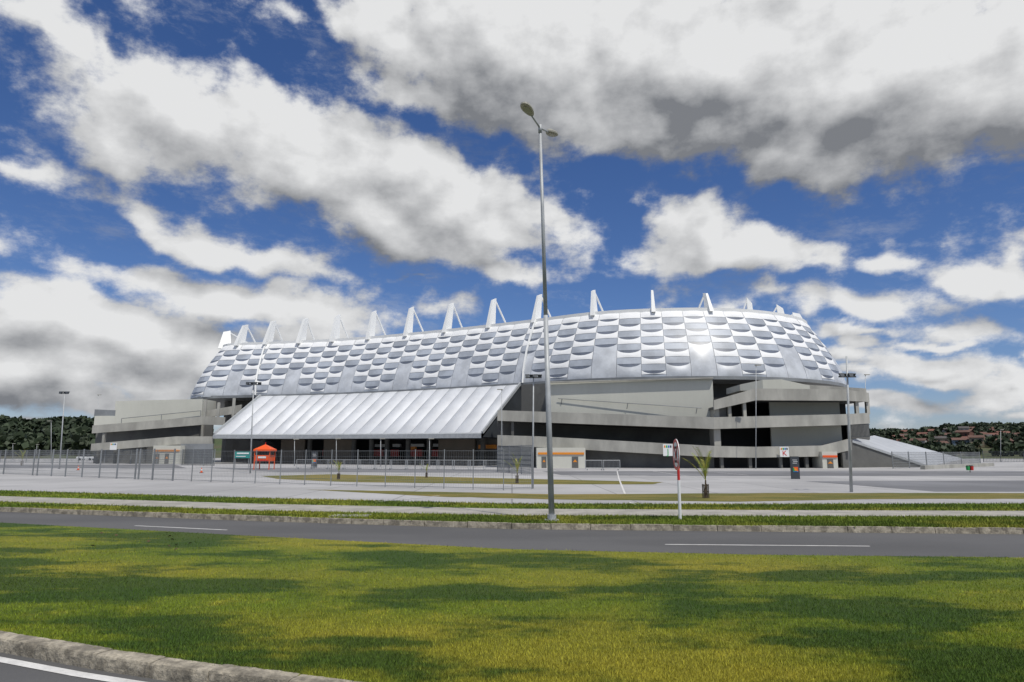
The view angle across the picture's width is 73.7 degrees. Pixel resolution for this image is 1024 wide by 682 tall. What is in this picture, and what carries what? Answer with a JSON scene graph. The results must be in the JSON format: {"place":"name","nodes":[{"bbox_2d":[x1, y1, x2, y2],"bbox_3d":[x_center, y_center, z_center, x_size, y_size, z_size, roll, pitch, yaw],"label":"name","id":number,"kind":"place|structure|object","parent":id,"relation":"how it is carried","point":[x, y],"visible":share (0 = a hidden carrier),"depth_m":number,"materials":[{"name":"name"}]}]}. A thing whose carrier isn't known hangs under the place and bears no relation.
{"place":"outdoors","nodes":[
{"label":"outdoors","id":0,"kind":"place"},
{"bbox_2d":[0,465,184,467],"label":"parking asphalt","id":1,"kind":"structure","parent":0,"point":[133,466],"depth_m":96.24,"materials":[{"name":"grey asphalt"}]},
{"bbox_2d":[69,532,201,548],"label":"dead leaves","id":2,"kind":"object","parent":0,"point":[147,540],"visible":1,"depth_m":15.22,"materials":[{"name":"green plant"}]},
{"bbox_2d":[200,467,526,472],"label":"parking asphalt","id":3,"kind":"structure","parent":0,"point":[376,470],"depth_m":74.91,"materials":[{"name":"grey asphalt"}]},
{"bbox_2d":[234,452,249,469],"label":"banner sign","id":4,"kind":"object","parent":3,"relation":"on","point":[242,454],"visible":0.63,"depth_m":76.89,"materials":[{"name":"teal paint"}]},
{"bbox_2d":[253,442,276,469],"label":"kiosk","id":5,"kind":"object","parent":3,"relation":"on","point":[262,450],"visible":0.78,"depth_m":79.40,"materials":[{"name":"orange paint"}]},
{"bbox_2d":[296,459,312,468],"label":"crowd barrier","id":6,"kind":"object","parent":3,"relation":"on","point":[302,462],"visible":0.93,"depth_m":82.07,"materials":[{"name":"grey metal"}]},
{"bbox_2d":[374,460,391,469],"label":"crowd barrier","id":7,"kind":"object","parent":3,"relation":"on","point":[382,467],"visible":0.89,"depth_m":79.39,"materials":[{"name":"grey metal"}]},
{"bbox_2d":[390,460,407,469],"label":"crowd barrier","id":8,"kind":"object","parent":3,"relation":"on","point":[397,465],"visible":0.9,"depth_m":78.88,"materials":[{"name":"grey metal"}]},
{"bbox_2d":[405,460,421,469],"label":"crowd barrier","id":9,"kind":"object","parent":3,"relation":"on","point":[412,467],"visible":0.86,"depth_m":78.37,"materials":[{"name":"grey metal"}]},
{"bbox_2d":[421,460,438,469],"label":"crowd barrier","id":10,"kind":"object","parent":3,"relation":"on","point":[437,467],"visible":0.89,"depth_m":77.91,"materials":[{"name":"grey metal"}]},
{"bbox_2d":[483,460,499,468],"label":"crowd barrier","id":11,"kind":"object","parent":3,"relation":"on","point":[487,462],"visible":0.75,"depth_m":76.09,"materials":[{"name":"grey metal"}]},
{"bbox_2d":[0,490,1023,528],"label":"verge","id":12,"kind":"structure","parent":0,"point":[372,504],"depth_m":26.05,"materials":[{"name":"green plant"}]},
{"bbox_2d":[520,102,558,520],"bbox_3d":[1.046,-0.969,20.767,0.667,12.530,2.504,-5,-10,27],"label":"street lamp","id":13,"kind":"object","parent":12,"relation":"on","point":[527,108],"visible":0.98,"depth_m":20.66,"materials":[{"name":"grey metal"}]},
{"bbox_2d":[673,439,681,519],"bbox_3d":[4.937,4.102,20.282,0.120,2.360,0.920,0,-9,0],"label":"road sign","id":14,"kind":"object","parent":12,"relation":"on","point":[676,456],"visible":0.98,"depth_m":20.21,"materials":[{"name":"white metal"}]},
{"bbox_2d":[0,0,1023,432],"bbox_3d":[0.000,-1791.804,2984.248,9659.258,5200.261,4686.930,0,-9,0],"label":"sky","id":15,"kind":"structure","parent":0,"point":[184,184],"depth_m":4446.82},
{"bbox_2d":[0,522,1023,681],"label":"median lawn","id":16,"kind":"structure","parent":0,"point":[164,538],"depth_m":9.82,"materials":[{"name":"green plant"}]},
{"bbox_2d":[0,458,1023,503],"bbox_3d":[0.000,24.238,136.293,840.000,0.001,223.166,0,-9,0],"label":"plaza","id":17,"kind":"structure","parent":0,"point":[160,483],"depth_m":42.31,"materials":[{"name":"grey concrete"}]},
{"bbox_2d":[59,391,68,468],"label":"floodlight pole","id":18,"kind":"object","parent":17,"relation":"on","point":[64,393],"visible":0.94,"depth_m":82.79,"materials":[{"name":"metal"}]},
{"bbox_2d":[0,449,175,480],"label":"steel fence","id":19,"kind":"object","parent":17,"relation":"on","point":[99,466],"visible":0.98,"depth_m":54.05,"materials":[{"name":"grey metal"}]},
{"bbox_2d":[0,450,181,463],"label":"steel fence","id":20,"kind":"object","parent":17,"relation":"on","point":[157,452],"visible":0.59,"depth_m":128.03,"materials":[{"name":"grey metal"}]},
{"bbox_2d":[91,398,241,463],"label":"ramp building","id":21,"kind":"structure","parent":17,"relation":"on","point":[149,424],"depth_m":125.73,"materials":[{"name":"concrete"}]},
{"bbox_2d":[110,443,116,449],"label":"gate sign","id":22,"kind":"object","parent":21,"relation":"attached to","point":[113,446],"visible":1,"depth_m":117.88,"materials":[{"name":"white paint"}]},
{"bbox_2d":[152,445,184,463],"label":"ticket booth","id":23,"kind":"object","parent":17,"relation":"on","point":[178,448],"visible":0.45,"depth_m":117.50,"materials":[{"name":"paint"}]},
{"bbox_2d":[181,449,215,465],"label":"steel fence","id":24,"kind":"object","parent":17,"relation":"on","point":[194,459],"visible":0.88,"depth_m":103.83,"materials":[{"name":"grey metal"}]},
{"bbox_2d":[246,382,261,472],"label":"floodlight pole","id":25,"kind":"object","parent":17,"relation":"on","point":[252,383],"visible":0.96,"depth_m":65.68,"materials":[{"name":"metal"}]},
{"bbox_2d":[311,452,317,467],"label":"totem sign","id":26,"kind":"object","parent":17,"relation":"on","point":[315,459],"visible":0.69,"depth_m":89.05,"materials":[{"name":"metal"}]},
{"bbox_2d":[335,438,340,465],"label":"lamp post","id":27,"kind":"object","parent":17,"relation":"on","point":[336,449],"visible":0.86,"depth_m":98.76,"materials":[{"name":"grey metal"}]},
{"bbox_2d":[174,449,531,489],"bbox_3d":[-11.722,7.738,41.843,27.301,2.130,1.795,-4,-10,24],"label":"fence","id":28,"kind":"object","parent":17,"relation":"on","point":[357,456],"visible":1,"depth_m":40.68,"materials":[{"name":"grey metal"}]},
{"bbox_2d":[380,438,384,464],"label":"lamp post","id":29,"kind":"object","parent":17,"relation":"on","point":[380,449],"visible":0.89,"depth_m":96.75,"materials":[{"name":"grey metal"}]},
{"bbox_2d":[428,438,433,466],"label":"lamp post","id":30,"kind":"object","parent":17,"relation":"on","point":[429,450],"visible":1,"depth_m":94.76,"materials":[{"name":"grey metal"}]},
{"bbox_2d":[265,474,660,483],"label":"grass island","id":31,"kind":"structure","parent":17,"relation":"on","point":[381,478],"depth_m":48.20,"materials":[{"name":"green plant"}]},
{"bbox_2d":[329,461,340,478],"bbox_3d":[-13.058,9.464,50.282,1.008,1.444,0.659,0,-9,0],"label":"young palm","id":32,"kind":"object","parent":31,"relation":"on","point":[338,475],"visible":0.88,"depth_m":50.26,"materials":[{"name":"green plant"}]},
{"bbox_2d":[504,455,521,482],"bbox_3d":[0.061,8.157,44.027,1.256,2.007,0.826,-2,-9,10],"label":"young palm","id":33,"kind":"object","parent":31,"relation":"on","point":[517,476],"visible":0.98,"depth_m":43.90,"materials":[{"name":"green plant"}]},
{"bbox_2d":[497,389,502,445],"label":"lamp post","id":34,"kind":"object","parent":17,"relation":"on","point":[501,415],"visible":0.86,"depth_m":90.58,"materials":[{"name":"grey metal"}]},
{"bbox_2d":[497,445,530,473],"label":"steel fence","id":35,"kind":"object","parent":17,"relation":"on","point":[521,464],"visible":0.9,"depth_m":65.42,"materials":[{"name":"grey metal"}]},
{"bbox_2d":[190,290,846,464],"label":"stadium","id":36,"kind":"object","parent":17,"relation":"on","point":[407,392],"visible":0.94,"depth_m":114.63,"materials":[{"name":"white paint"}]},
{"bbox_2d":[525,374,541,488],"bbox_3d":[1.214,4.990,38.027,0.959,6.327,0.468,0,-9,0],"label":"floodlight pole","id":37,"kind":"object","parent":17,"relation":"on","point":[533,376],"visible":0.97,"depth_m":38.04,"materials":[{"name":"metal"}]},
{"bbox_2d":[536,448,585,467],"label":"ticket booth","id":38,"kind":"object","parent":17,"relation":"on","point":[569,457],"visible":0.75,"depth_m":87.30,"materials":[{"name":"paint"}]},
{"bbox_2d":[542,457,546,467],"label":"door","id":39,"kind":"structure","parent":38,"relation":"in","point":[544,465],"depth_m":87.19,"materials":[{"name":"metal"}]},
{"bbox_2d":[572,457,577,467],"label":"door","id":40,"kind":"structure","parent":38,"relation":"in","point":[574,459],"depth_m":87.20,"materials":[{"name":"metal"}]},
{"bbox_2d":[585,460,603,469],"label":"crowd barrier","id":41,"kind":"object","parent":17,"relation":"on","point":[594,465],"visible":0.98,"depth_m":76.06,"materials":[{"name":"grey metal"}]},
{"bbox_2d":[603,460,619,469],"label":"crowd barrier","id":42,"kind":"object","parent":17,"relation":"on","point":[609,462],"visible":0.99,"depth_m":76.10,"materials":[{"name":"grey metal"}]},
{"bbox_2d":[306,489,1023,501],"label":"grass island","id":43,"kind":"structure","parent":17,"relation":"on","point":[734,497],"depth_m":30.69,"materials":[{"name":"green plant"}]},
{"bbox_2d":[682,446,711,497],"bbox_3d":[8.115,5.693,29.890,1.391,2.315,1.065,-2,-10,15],"label":"young palm","id":44,"kind":"object","parent":43,"relation":"on","point":[705,489],"visible":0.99,"depth_m":29.78,"materials":[{"name":"green plant"}]},
{"bbox_2d":[497,377,869,467],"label":"ramp building","id":45,"kind":"structure","parent":17,"relation":"on","point":[633,423],"depth_m":90.37,"materials":[{"name":"concrete"}]},
{"bbox_2d":[663,444,672,455],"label":"gate sign","id":46,"kind":"object","parent":45,"relation":"attached to","point":[667,449],"visible":1,"depth_m":85.77,"materials":[{"name":"white paint"}]},
{"bbox_2d":[779,447,788,456],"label":"gate sign","id":47,"kind":"object","parent":45,"relation":"attached to","point":[784,451],"visible":1,"depth_m":85.46,"materials":[{"name":"white paint"}]},
{"bbox_2d":[755,365,760,468],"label":"lamp post","id":48,"kind":"object","parent":17,"relation":"on","point":[755,444],"visible":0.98,"depth_m":82.39,"materials":[{"name":"grey metal"}]},
{"bbox_2d":[790,456,799,478],"bbox_3d":[21.211,9.494,51.168,0.601,1.669,0.230,0,-9,0],"label":"totem sign","id":49,"kind":"object","parent":17,"relation":"on","point":[794,467],"visible":0.98,"depth_m":51.09,"materials":[{"name":"metal"}]},
{"bbox_2d":[812,452,837,467],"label":"ticket booth","id":50,"kind":"object","parent":17,"relation":"on","point":[826,460],"visible":0.74,"depth_m":85.94,"materials":[{"name":"paint"}]},
{"bbox_2d":[827,459,833,467],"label":"door","id":51,"kind":"structure","parent":50,"relation":"in","point":[830,464],"depth_m":85.79,"materials":[{"name":"metal"}]},
{"bbox_2d":[838,356,855,491],"bbox_3d":[17.267,4.181,34.773,0.916,6.880,0.458,0,-9,0],"label":"floodlight pole","id":52,"kind":"object","parent":17,"relation":"on","point":[846,374],"visible":0.95,"depth_m":34.73,"materials":[{"name":"metal"}]},
{"bbox_2d":[852,435,993,468],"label":"ramp","id":53,"kind":"structure","parent":17,"relation":"on","point":[874,451],"depth_m":92.72,"materials":[{"name":"metal"}]},
{"bbox_2d":[891,451,980,468],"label":"steel fence","id":54,"kind":"object","parent":17,"relation":"on","point":[945,457],"visible":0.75,"depth_m":93.26,"materials":[{"name":"grey metal"}]},
{"bbox_2d":[982,451,1023,461],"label":"steel fence","id":55,"kind":"object","parent":17,"relation":"on","point":[1000,456],"visible":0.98,"depth_m":141.70,"materials":[{"name":"grey metal"}]},
{"bbox_2d":[0,512,1023,681],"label":"road","id":56,"kind":"structure","parent":0,"point":[899,544],"depth_m":16.88,"materials":[{"name":"grey asphalt"}]},
{"bbox_2d":[0,657,143,681],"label":"road marking","id":57,"kind":"object","parent":56,"relation":"on","point":[59,670],"visible":1,"depth_m":6.62,"materials":[{"name":"paint"}]},
{"bbox_2d":[0,631,357,681],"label":"kerb","id":58,"kind":"structure","parent":56,"relation":"on","point":[144,665],"depth_m":6.55,"materials":[{"name":"concrete"}]},
{"bbox_2d":[136,525,221,529],"bbox_3d":[-9.377,5.266,19.256,3.340,0.001,0.090,-3,-10,19],"label":"road marking","id":59,"kind":"object","parent":56,"relation":"on","point":[179,527],"visible":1,"depth_m":19.31,"materials":[{"name":"paint"}]},
{"bbox_2d":[0,507,1023,533],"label":"kerb","id":60,"kind":"structure","parent":56,"relation":"on","point":[795,528],"depth_m":18.89,"materials":[{"name":"concrete"}]},
{"bbox_2d":[329,514,370,516],"bbox_3d":[-5.090,5.491,21.157,1.300,0.160,0.950,0,-9,0],"label":"storm drain","id":61,"kind":"object","parent":60,"relation":"in","point":[351,514],"visible":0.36,"depth_m":21.52,"materials":[{"name":"concrete"}]},
{"bbox_2d":[665,544,833,545],"bbox_3d":[5.824,4.674,15.628,4.584,0.001,0.090,-1,-9,4],"label":"road marking","id":62,"kind":"object","parent":56,"relation":"on","point":[773,545],"visible":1,"depth_m":15.57,"materials":[{"name":"paint"}]},
{"bbox_2d":[0,496,1023,516],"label":"path","id":63,"kind":"structure","parent":0,"point":[372,509],"depth_m":23.29,"materials":[{"name":"grey concrete"}]},
{"bbox_2d":[2,439,1022,458],"bbox_3d":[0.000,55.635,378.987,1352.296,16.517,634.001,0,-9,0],"label":"hills","id":64,"kind":"structure","parent":0,"point":[218,445],"depth_m":242.65,"materials":[{"name":"green plant"}]},
{"bbox_2d":[0,414,1023,455],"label":"forest","id":65,"kind":"object","parent":64,"relation":"on","point":[43,433],"visible":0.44,"depth_m":270.72,"materials":[{"name":"green plant"}]},
{"bbox_2d":[909,438,927,442],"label":"hillside house","id":66,"kind":"structure","parent":64,"relation":"on","point":[923,440],"depth_m":281.20,"materials":[{"name":"tile"}]},
{"bbox_2d":[934,436,950,444],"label":"hillside house","id":67,"kind":"structure","parent":64,"relation":"on","point":[942,438],"depth_m":293.56,"materials":[{"name":"tile"}]},
{"bbox_2d":[950,438,968,445],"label":"hillside house","id":68,"kind":"structure","parent":64,"relation":"on","point":[954,440],"depth_m":280.56,"materials":[{"name":"tile"}]},
{"bbox_2d":[957,426,968,429],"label":"hillside house","id":69,"kind":"structure","parent":64,"relation":"on","point":[963,427],"depth_m":316.36,"materials":[{"name":"tile"}]},
{"bbox_2d":[955,430,974,435],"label":"hillside house","id":70,"kind":"structure","parent":64,"relation":"on","point":[966,432],"depth_m":293.52,"materials":[{"name":"brick"}]},
{"bbox_2d":[968,435,984,446],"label":"hillside house","id":71,"kind":"structure","parent":64,"relation":"on","point":[972,438],"depth_m":273.88,"materials":[{"name":"tile"}]},
{"bbox_2d":[543,471,643,475],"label":"parking asphalt","id":72,"kind":"structure","parent":0,"point":[573,473],"depth_m":64.23,"materials":[{"name":"grey asphalt"}]},
{"bbox_2d":[584,471,1023,475],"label":"parking asphalt","id":73,"kind":"structure","parent":0,"point":[854,473],"depth_m":64.23,"materials":[{"name":"grey asphalt"}]},
{"bbox_2d":[966,465,973,471],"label":"sign","id":74,"kind":"object","parent":73,"relation":"on","point":[969,467],"visible":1,"depth_m":67.65,"materials":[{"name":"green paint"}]},
{"bbox_2d":[809,480,1023,491],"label":"parking asphalt","id":75,"kind":"structure","parent":0,"point":[982,486],"depth_m":40.90,"materials":[{"name":"grey asphalt"}]}
]}

